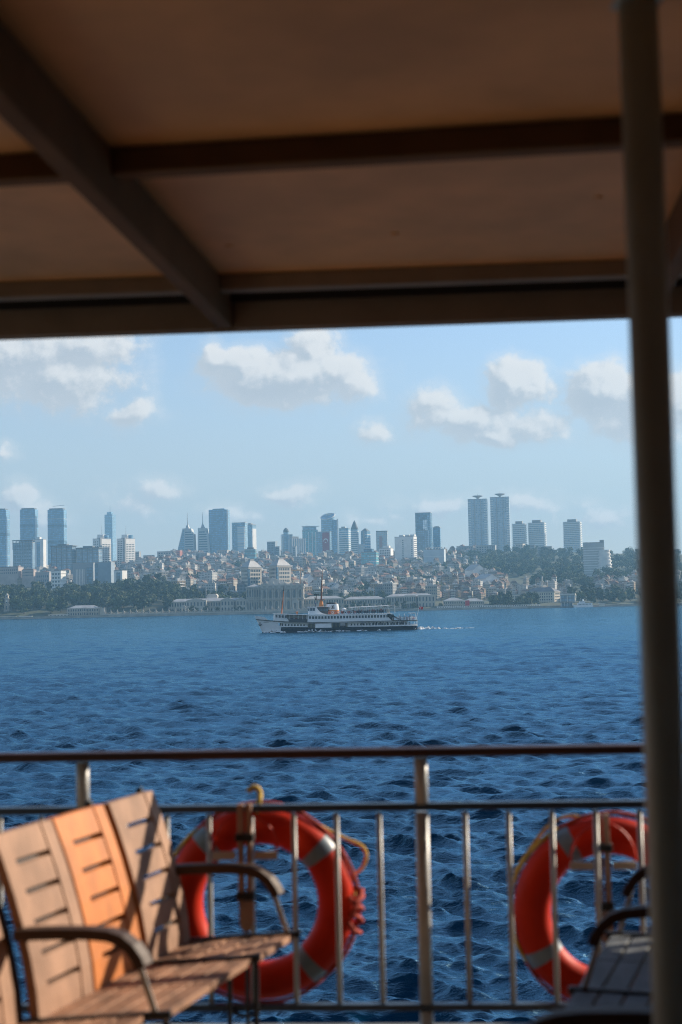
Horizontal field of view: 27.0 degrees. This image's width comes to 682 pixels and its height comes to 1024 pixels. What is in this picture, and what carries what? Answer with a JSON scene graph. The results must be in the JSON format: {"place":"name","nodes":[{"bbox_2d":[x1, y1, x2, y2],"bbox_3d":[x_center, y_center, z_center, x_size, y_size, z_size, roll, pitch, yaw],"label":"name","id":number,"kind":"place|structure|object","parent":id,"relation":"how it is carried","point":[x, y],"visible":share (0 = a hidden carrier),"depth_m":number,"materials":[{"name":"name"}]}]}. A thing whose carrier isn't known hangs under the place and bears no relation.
{"place":"outdoors","nodes":[
{"label":"outdoors","id":0,"kind":"place"},
{"bbox_2d":[0,605,681,1023],"bbox_3d":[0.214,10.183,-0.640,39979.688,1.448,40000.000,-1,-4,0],"label":"water","id":1,"kind":"structure","parent":0,"point":[504,677],"depth_m":104.91,"materials":[{"name":"liquid"}]},
{"bbox_2d":[255,570,419,632],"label":"passenger ferry","id":2,"kind":"object","parent":1,"relation":"on","point":[319,618],"visible":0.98,"depth_m":509.61,"materials":[{"name":"white metal"}]},
{"bbox_2d":[263,626,468,632],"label":"wake foam","id":3,"kind":"object","parent":1,"relation":"on","point":[428,627],"visible":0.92,"depth_m":508.44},
{"bbox_2d":[572,598,592,606],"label":"moored boat","id":4,"kind":"object","parent":1,"relation":"on","point":[582,603],"visible":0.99,"depth_m":1396.49,"materials":[{"name":"paint"}]},
{"bbox_2d":[0,551,681,616],"bbox_3d":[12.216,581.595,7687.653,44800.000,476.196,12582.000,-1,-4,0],"label":"hillside","id":5,"kind":"structure","parent":0,"point":[158,605],"depth_m":1462.07,"materials":[{"name":"plant"}]},
{"bbox_2d":[0,509,9,566],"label":"skyscraper","id":6,"kind":"structure","parent":5,"relation":"on","point":[4,537],"depth_m":3005.78,"materials":[{"name":"glass"}]},
{"bbox_2d":[3,594,9,611],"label":"clock tower","id":7,"kind":"structure","parent":5,"relation":"on","point":[6,605],"depth_m":1450.27,"materials":[{"name":"beige stone"}]},
{"bbox_2d":[0,566,22,584],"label":"block","id":8,"kind":"structure","parent":5,"relation":"on","point":[9,575],"depth_m":2001.58,"materials":[{"name":"grey concrete"}]},
{"bbox_2d":[10,595,22,610],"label":"tree","id":9,"kind":"object","parent":5,"relation":"on","point":[15,602],"visible":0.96,"depth_m":1453.38,"materials":[{"name":"green plant"}]},
{"bbox_2d":[12,540,34,568],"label":"office block","id":10,"kind":"structure","parent":5,"relation":"on","point":[24,554],"depth_m":2524.30,"materials":[{"name":"glass"}]},
{"bbox_2d":[19,599,31,613],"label":"tree","id":11,"kind":"object","parent":5,"relation":"on","point":[25,605],"visible":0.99,"depth_m":1439.07,"materials":[{"name":"green plant"}]},
{"bbox_2d":[20,508,37,541],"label":"skyscraper","id":12,"kind":"structure","parent":5,"relation":"on","point":[28,523],"depth_m":3006.54,"materials":[{"name":"glass"}]},
{"bbox_2d":[22,569,35,586],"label":"block","id":13,"kind":"structure","parent":5,"relation":"on","point":[28,576],"depth_m":2000.40,"materials":[{"name":"grey concrete"}]},
{"bbox_2d":[35,537,45,566],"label":"office slab","id":14,"kind":"structure","parent":5,"relation":"on","point":[40,551],"depth_m":2504.64,"materials":[{"name":"grey concrete"}]},
{"bbox_2d":[35,572,50,588],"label":"office block","id":15,"kind":"structure","parent":5,"relation":"on","point":[45,577],"depth_m":1900.10,"materials":[{"name":"grey concrete"}]},
{"bbox_2d":[45,597,56,613],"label":"tree","id":16,"kind":"object","parent":5,"relation":"on","point":[51,603],"visible":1,"depth_m":1435.07,"materials":[{"name":"green plant"}]},
{"bbox_2d":[48,505,66,564],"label":"skyscraper","id":17,"kind":"structure","parent":5,"relation":"on","point":[57,525],"depth_m":3006.12,"materials":[{"name":"glass"}]},
{"bbox_2d":[50,570,66,589],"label":"apartment block","id":18,"kind":"structure","parent":5,"relation":"on","point":[58,578],"depth_m":1882.35,"materials":[{"name":"grey concrete"}]},
{"bbox_2d":[56,596,67,611],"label":"tree","id":19,"kind":"object","parent":5,"relation":"on","point":[61,605],"visible":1,"depth_m":1442.46,"materials":[{"name":"green plant"}]},
{"bbox_2d":[50,544,75,570],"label":"office block","id":20,"kind":"structure","parent":5,"relation":"on","point":[63,556],"depth_m":2383.11,"materials":[{"name":"stone"}]},
{"bbox_2d":[67,593,78,605],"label":"tree","id":21,"kind":"object","parent":5,"relation":"on","point":[72,597],"visible":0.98,"depth_m":1479.50,"materials":[{"name":"green plant"}]},
{"bbox_2d":[74,591,90,604],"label":"tree","id":22,"kind":"object","parent":5,"relation":"on","point":[83,598],"visible":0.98,"depth_m":1476.42,"materials":[{"name":"green plant"}]},
{"bbox_2d":[72,563,94,586],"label":"office block","id":23,"kind":"structure","parent":5,"relation":"on","point":[83,573],"depth_m":1930.87,"materials":[{"name":"grey concrete"}]},
{"bbox_2d":[67,605,106,615],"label":"shore mansion","id":24,"kind":"structure","parent":5,"relation":"on","point":[78,610],"depth_m":1424.82,"materials":[{"name":"white stone"}]},
{"bbox_2d":[75,546,102,562],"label":"office block","id":25,"kind":"structure","parent":5,"relation":"on","point":[88,554],"depth_m":2383.53,"materials":[{"name":"glass"}]},
{"bbox_2d":[93,591,100,606],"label":"tree","id":26,"kind":"object","parent":5,"relation":"on","point":[95,599],"visible":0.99,"depth_m":1472.59,"materials":[{"name":"green plant"}]},
{"bbox_2d":[93,535,110,561],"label":"hotel tower","id":27,"kind":"structure","parent":5,"relation":"on","point":[104,541],"depth_m":2460.88,"materials":[{"name":"grey concrete"}]},
{"bbox_2d":[95,562,114,583],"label":"office block","id":28,"kind":"structure","parent":5,"relation":"on","point":[104,571],"depth_m":1902.08,"materials":[{"name":"grey concrete"}]},
{"bbox_2d":[104,512,115,561],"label":"skyscraper","id":29,"kind":"structure","parent":5,"relation":"on","point":[110,524],"depth_m":4211.13,"materials":[{"name":"glass"}]},
{"bbox_2d":[109,594,124,610],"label":"tree","id":30,"kind":"object","parent":5,"relation":"on","point":[117,602],"visible":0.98,"depth_m":1437.04,"materials":[{"name":"green plant"}]},
{"bbox_2d":[114,570,126,582],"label":"apartment block","id":31,"kind":"structure","parent":5,"relation":"on","point":[120,574],"depth_m":1872.25,"materials":[{"name":"grey concrete"}]},
{"bbox_2d":[117,535,134,567],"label":"hotel tower","id":32,"kind":"structure","parent":5,"relation":"on","point":[126,548],"depth_m":2459.08,"materials":[{"name":"grey concrete"}]},
{"bbox_2d":[125,591,139,606],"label":"tree","id":33,"kind":"object","parent":5,"relation":"on","point":[133,599],"visible":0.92,"depth_m":1452.80,"materials":[{"name":"green plant"}]},
{"bbox_2d":[135,595,151,609],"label":"tree","id":34,"kind":"object","parent":5,"relation":"on","point":[143,602],"visible":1,"depth_m":1435.43,"materials":[{"name":"green plant"}]},
{"bbox_2d":[148,584,160,601],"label":"tree","id":35,"kind":"object","parent":5,"relation":"on","point":[156,591],"visible":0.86,"depth_m":1497.28,"materials":[{"name":"green plant"}]},
{"bbox_2d":[162,596,172,608],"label":"tree","id":36,"kind":"object","parent":5,"relation":"on","point":[168,603],"visible":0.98,"depth_m":1445.27,"materials":[{"name":"green plant"}]},
{"bbox_2d":[171,578,185,588],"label":"house","id":37,"kind":"structure","parent":5,"relation":"on","point":[181,582],"depth_m":1661.61,"materials":[{"name":"white concrete"}]},
{"bbox_2d":[178,513,196,550],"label":"banded tower","id":38,"kind":"structure","parent":5,"relation":"on","point":[187,539],"depth_m":3002.72,"materials":[{"name":"grey glass"}]},
{"bbox_2d":[198,512,210,553],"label":"banded tower","id":39,"kind":"structure","parent":5,"relation":"on","point":[203,540],"depth_m":3002.87,"materials":[{"name":"grey glass"}]},
{"bbox_2d":[169,597,245,611],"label":"palace wing","id":40,"kind":"structure","parent":5,"relation":"on","point":[221,603],"depth_m":1441.34,"materials":[{"name":"stone"}]},
{"bbox_2d":[205,581,217,593],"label":"house","id":41,"kind":"structure","parent":5,"relation":"on","point":[210,586],"depth_m":1615.69,"materials":[{"name":"grey concrete"}]},
{"bbox_2d":[209,508,229,552],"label":"skyscraper","id":42,"kind":"structure","parent":5,"relation":"on","point":[219,528],"depth_m":3006.53,"materials":[{"name":"glass"}]},
{"bbox_2d":[232,522,247,552],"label":"skyscraper","id":43,"kind":"structure","parent":5,"relation":"on","point":[239,536],"depth_m":2905.09,"materials":[{"name":"glass"}]},
{"bbox_2d":[237,581,245,596],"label":"house","id":44,"kind":"structure","parent":5,"relation":"on","point":[241,587],"depth_m":1641.63,"materials":[{"name":"grey concrete"}]},
{"bbox_2d":[244,547,256,558],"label":"office block","id":45,"kind":"structure","parent":5,"relation":"on","point":[250,552],"depth_m":2501.69,"materials":[{"name":"glass"}]},
{"bbox_2d":[240,559,261,590],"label":"building","id":46,"kind":"structure","parent":5,"relation":"on","point":[251,571],"depth_m":1645.38,"materials":[{"name":"grey concrete"}]},
{"bbox_2d":[248,523,256,550],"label":"skyscraper","id":47,"kind":"structure","parent":5,"relation":"on","point":[251,534],"depth_m":3006.78,"materials":[{"name":"glass"}]},
{"bbox_2d":[246,584,260,610],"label":"palace wing","id":48,"kind":"structure","parent":5,"relation":"on","point":[253,594],"depth_m":1441.34,"materials":[{"name":"stone"}]},
{"bbox_2d":[267,541,277,555],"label":"apartment block","id":49,"kind":"structure","parent":5,"relation":"on","point":[271,547],"depth_m":2623.55,"materials":[{"name":"grey concrete"}]},
{"bbox_2d":[268,558,291,583],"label":"building","id":50,"kind":"structure","parent":5,"relation":"on","point":[280,569],"depth_m":1646.61,"materials":[{"name":"grey concrete"}]},
{"bbox_2d":[260,578,304,610],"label":"palace hall","id":51,"kind":"structure","parent":5,"relation":"on","point":[272,593],"depth_m":1433.26,"materials":[{"name":"stone"}]},
{"bbox_2d":[281,528,292,552],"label":"apartment tower","id":52,"kind":"structure","parent":5,"relation":"on","point":[285,536],"depth_m":2902.89,"materials":[{"name":"grey concrete"}]},
{"bbox_2d":[288,536,305,553],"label":"office block","id":53,"kind":"structure","parent":5,"relation":"on","point":[300,543],"depth_m":2760.39,"materials":[{"name":"grey concrete"}]},
{"bbox_2d":[302,526,318,555],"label":"skyscraper","id":54,"kind":"structure","parent":5,"relation":"on","point":[309,534],"depth_m":2857.56,"materials":[{"name":"glass"}]},
{"bbox_2d":[304,596,343,609],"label":"palace wing","id":55,"kind":"structure","parent":5,"relation":"on","point":[311,601],"depth_m":1446.99,"materials":[{"name":"stone"}]},
{"bbox_2d":[316,531,331,555],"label":"skyscraper","id":56,"kind":"structure","parent":5,"relation":"on","point":[319,542],"depth_m":2753.84,"materials":[{"name":"glass"}]},
{"bbox_2d":[322,532,328,550],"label":"hanging flag","id":57,"kind":"object","parent":56,"relation":"hanging from","point":[325,541],"visible":0.97,"depth_m":2751.25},
{"bbox_2d":[320,513,338,553],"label":"skyscraper","id":58,"kind":"structure","parent":5,"relation":"on","point":[329,522],"depth_m":3005.43,"materials":[{"name":"glass"}]},
{"bbox_2d":[339,527,350,554],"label":"skyscraper","id":59,"kind":"structure","parent":5,"relation":"on","point":[344,540],"depth_m":2905.53,"materials":[{"name":"glass"}]},
{"bbox_2d":[9,544,681,588],"bbox_3d":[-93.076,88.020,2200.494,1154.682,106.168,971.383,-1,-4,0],"label":"distant houses","id":60,"kind":"structure","parent":5,"relation":"on","point":[214,566],"depth_m":2106.68,"materials":[{"name":"beige concrete"}]},
{"bbox_2d":[351,520,364,553],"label":"banded tower","id":61,"kind":"structure","parent":5,"relation":"on","point":[357,547],"depth_m":2852.87,"materials":[{"name":"concrete"}]},
{"bbox_2d":[344,596,385,607],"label":"palace wing","id":62,"kind":"structure","parent":5,"relation":"on","point":[372,600],"depth_m":1458.95,"materials":[{"name":"stone"}]},
{"bbox_2d":[361,528,370,548],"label":"skyscraper","id":63,"kind":"structure","parent":5,"relation":"on","point":[365,536],"depth_m":2856.21,"materials":[{"name":"concrete"}]},
{"bbox_2d":[361,549,378,565],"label":"office block","id":64,"kind":"structure","parent":5,"relation":"on","point":[370,556],"depth_m":2253.67,"materials":[{"name":"glass"}]},
{"bbox_2d":[376,531,387,551],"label":"office tower","id":65,"kind":"structure","parent":5,"relation":"on","point":[381,539],"depth_m":2803.13,"materials":[{"name":"blue concrete"}]},
{"bbox_2d":[379,546,392,557],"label":"office block","id":66,"kind":"structure","parent":5,"relation":"on","point":[386,551],"depth_m":2504.46,"materials":[{"name":"grey concrete"}]},
{"bbox_2d":[383,581,396,594],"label":"house","id":67,"kind":"structure","parent":5,"relation":"on","point":[389,587],"depth_m":1560.88,"materials":[{"name":"beige concrete"}]},
{"bbox_2d":[395,534,416,559],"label":"hotel","id":68,"kind":"structure","parent":5,"relation":"on","point":[405,546],"depth_m":2458.24,"materials":[{"name":"grey concrete"}]},
{"bbox_2d":[385,593,434,606],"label":"palace wing","id":69,"kind":"structure","parent":5,"relation":"on","point":[423,599],"depth_m":1444.36,"materials":[{"name":"stone"}]},
{"bbox_2d":[147,544,681,593],"bbox_3d":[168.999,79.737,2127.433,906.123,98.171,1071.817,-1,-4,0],"label":"wood","id":70,"kind":"object","parent":5,"relation":"on","point":[526,560],"visible":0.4,"depth_m":2172.65,"materials":[{"name":"green plant"}]},
{"bbox_2d":[418,529,428,550],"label":"office block","id":71,"kind":"structure","parent":5,"relation":"on","point":[423,538],"depth_m":2803.39,"materials":[{"name":"glass"}]},
{"bbox_2d":[415,512,432,550],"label":"skyscraper","id":72,"kind":"structure","parent":5,"relation":"on","point":[423,520],"depth_m":2907.63,"materials":[{"name":"glass"}]},
{"bbox_2d":[425,583,436,600],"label":"house","id":73,"kind":"structure","parent":5,"relation":"on","point":[431,588],"depth_m":1560.41,"materials":[{"name":"beige concrete"}]},
{"bbox_2d":[423,547,445,563],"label":"office block","id":74,"kind":"structure","parent":5,"relation":"on","point":[429,554],"depth_m":2354.62,"materials":[{"name":"grey concrete"}]},
{"bbox_2d":[433,526,440,548],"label":"skyscraper","id":75,"kind":"structure","parent":5,"relation":"on","point":[436,536],"depth_m":2953.72,"materials":[{"name":"glass"}]},
{"bbox_2d":[442,598,464,606],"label":"shore mansion","id":76,"kind":"structure","parent":5,"relation":"on","point":[456,602],"depth_m":1438.68,"materials":[{"name":"white stone"}]},
{"bbox_2d":[464,564,482,576],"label":"gable house","id":77,"kind":"structure","parent":5,"relation":"on","point":[471,569],"depth_m":1901.00,"materials":[{"name":"beige"}]},
{"bbox_2d":[463,598,484,606],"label":"shore mansion","id":78,"kind":"structure","parent":5,"relation":"on","point":[474,602],"depth_m":1436.70,"materials":[{"name":"white stone"}]},
{"bbox_2d":[468,493,488,545],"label":"skyscraper","id":79,"kind":"structure","parent":5,"relation":"on","point":[478,520],"depth_m":2857.37,"materials":[{"name":"glass"}]},
{"bbox_2d":[475,545,495,552],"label":"apartment block","id":80,"kind":"structure","parent":5,"relation":"on","point":[482,548],"depth_m":2604.84,"materials":[{"name":"grey concrete"}]},
{"bbox_2d":[474,574,499,583],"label":"gable house","id":81,"kind":"structure","parent":5,"relation":"on","point":[488,577],"depth_m":1750.74,"materials":[{"name":"grey"}]},
{"bbox_2d":[490,493,510,550],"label":"skyscraper","id":82,"kind":"structure","parent":5,"relation":"on","point":[500,523],"depth_m":2857.24,"materials":[{"name":"glass"}]},
{"bbox_2d":[512,521,526,550],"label":"residential tower","id":83,"kind":"structure","parent":5,"relation":"on","point":[519,532],"depth_m":2805.60,"materials":[{"name":"grey concrete"}]},
{"bbox_2d":[528,520,546,546],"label":"residential tower","id":84,"kind":"structure","parent":5,"relation":"on","point":[537,533],"depth_m":2806.45,"materials":[{"name":"grey concrete"}]},
{"bbox_2d":[527,584,559,601],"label":"shore hall","id":85,"kind":"structure","parent":5,"relation":"on","point":[548,594],"depth_m":1503.90,"materials":[{"name":"beige stone"}]},
{"bbox_2d":[560,594,576,601],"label":"shore hall","id":86,"kind":"structure","parent":5,"relation":"on","point":[568,597],"depth_m":1479.46,"materials":[{"name":"stone"}]},
{"bbox_2d":[563,519,582,551],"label":"residential tower","id":87,"kind":"structure","parent":5,"relation":"on","point":[572,530],"depth_m":2806.29,"materials":[{"name":"grey concrete"}]},
{"bbox_2d":[583,540,611,576],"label":"hotel","id":88,"kind":"structure","parent":5,"relation":"on","point":[596,555],"depth_m":2051.29,"materials":[{"name":"grey concrete"}]},
{"bbox_2d":[595,587,604,601],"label":"tree","id":89,"kind":"object","parent":5,"relation":"on","point":[600,594],"visible":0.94,"depth_m":1489.24,"materials":[{"name":"green plant"}]},
{"bbox_2d":[625,587,635,600],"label":"tree","id":90,"kind":"object","parent":5,"relation":"on","point":[629,591],"visible":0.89,"depth_m":1486.19,"materials":[{"name":"green plant"}]},
{"bbox_2d":[0,603,681,618],"bbox_3d":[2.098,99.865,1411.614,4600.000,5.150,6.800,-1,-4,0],"label":"quay","id":91,"kind":"structure","parent":0,"point":[279,612],"depth_m":1408.60,"materials":[{"name":"concrete"}]},
{"bbox_2d":[104,599,400,614],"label":"palace fence","id":92,"kind":"object","parent":91,"relation":"on","point":[224,611],"visible":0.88,"depth_m":1410.31,"materials":[{"name":"stone"}]},
{"bbox_2d":[436,604,539,607],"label":"quay balustrade","id":93,"kind":"object","parent":91,"relation":"on","point":[485,605],"visible":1,"depth_m":1410.45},
{"bbox_2d":[0,317,681,566],"label":"sky","id":94,"kind":"structure","parent":0,"point":[375,428],"materials":[{"name":"blue"}]},
{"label":"deck","id":95,"kind":"structure","parent":0,"visible":0},
{"bbox_2d":[0,786,300,1023],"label":"slatted bench","id":96,"kind":"object","parent":95,"relation":"on","point":[81,894],"visible":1,"depth_m":4.67,"materials":[{"name":"brown wood"}]},
{"bbox_2d":[355,1023,528,1023],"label":"deck coaming","id":97,"kind":"object","parent":95,"relation":"on","point":[443,1023],"depth_m":5.48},
{"bbox_2d":[0,744,651,1023],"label":"deck railing","id":98,"kind":"object","parent":97,"relation":"on","point":[426,1006],"visible":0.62,"depth_m":5.40,"materials":[{"name":"metal"}]},
{"bbox_2d":[212,803,277,1023],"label":"lifebuoy holder","id":99,"kind":"object","parent":98,"relation":"attached to","point":[245,899],"visible":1,"depth_m":5.41,"materials":[{"name":"brown metal"}]},
{"bbox_2d":[161,800,364,1001],"bbox_3d":[-0.306,1.522,5.543,0.800,0.784,0.142,-1,-4,4],"label":"lifebuoy","id":100,"kind":"object","parent":99,"relation":"hanging from","point":[317,946],"visible":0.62,"depth_m":5.49,"materials":[{"name":"red plastic"}]},
{"bbox_2d":[322,825,367,894],"bbox_3d":[0.008,1.381,5.616,0.202,0.296,0.075,-1,-4,0],"label":"rope","id":101,"kind":"object","parent":100,"relation":"attached to","point":[364,863],"visible":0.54,"depth_m":5.64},
{"bbox_2d":[225,1003,264,1017],"bbox_3d":[-0.363,1.888,5.393,0.151,0.061,0.016,-1,-4,0],"label":"rope","id":102,"kind":"object","parent":98,"relation":"hanging from","point":[242,1015],"visible":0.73,"depth_m":5.39,"materials":[{"name":"paint"}]},
{"bbox_2d":[246,785,262,813],"bbox_3d":[-0.330,1.135,5.537,0.071,0.147,0.051,-4,-4,36],"label":"hook","id":103,"kind":"object","parent":98,"relation":"hanging from","point":[251,788],"visible":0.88,"depth_m":5.53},
{"bbox_2d":[569,814,636,945],"bbox_3d":[1.005,1.627,5.401,0.256,0.950,0.052,-1,-4,4],"label":"lifebuoy holder","id":104,"kind":"object","parent":98,"relation":"attached to","point":[606,848],"visible":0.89,"depth_m":5.41,"materials":[{"name":"brown metal"}]},
{"bbox_2d":[513,811,651,1001],"bbox_3d":[1.045,1.560,5.542,0.783,0.782,0.137,-1,-4,4],"label":"lifebuoy","id":105,"kind":"object","parent":104,"relation":"attached to","point":[533,923],"visible":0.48,"depth_m":5.51,"materials":[{"name":"red plastic"}]},
{"bbox_2d":[513,814,578,871],"bbox_3d":[0.839,1.313,5.633,0.316,0.224,0.063,-2,-4,7],"label":"rope","id":106,"kind":"object","parent":105,"relation":"attached to","point":[541,832],"visible":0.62,"depth_m":5.64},
{"bbox_2d":[529,865,652,1023],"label":"slatted bench","id":107,"kind":"object","parent":95,"relation":"on","point":[618,971],"visible":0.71,"depth_m":4.41,"materials":[{"name":"brown wood"}]},
{"bbox_2d":[610,0,681,1023],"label":"roof post","id":108,"kind":"object","parent":95,"relation":"on","point":[653,437],"visible":1,"depth_m":2.88,"materials":[{"name":"metal"}]},
{"bbox_2d":[0,0,681,339],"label":"canopy roof","id":109,"kind":"structure","parent":108,"relation":"on","point":[170,167],"depth_m":3.87,"materials":[{"name":"brown wood"}]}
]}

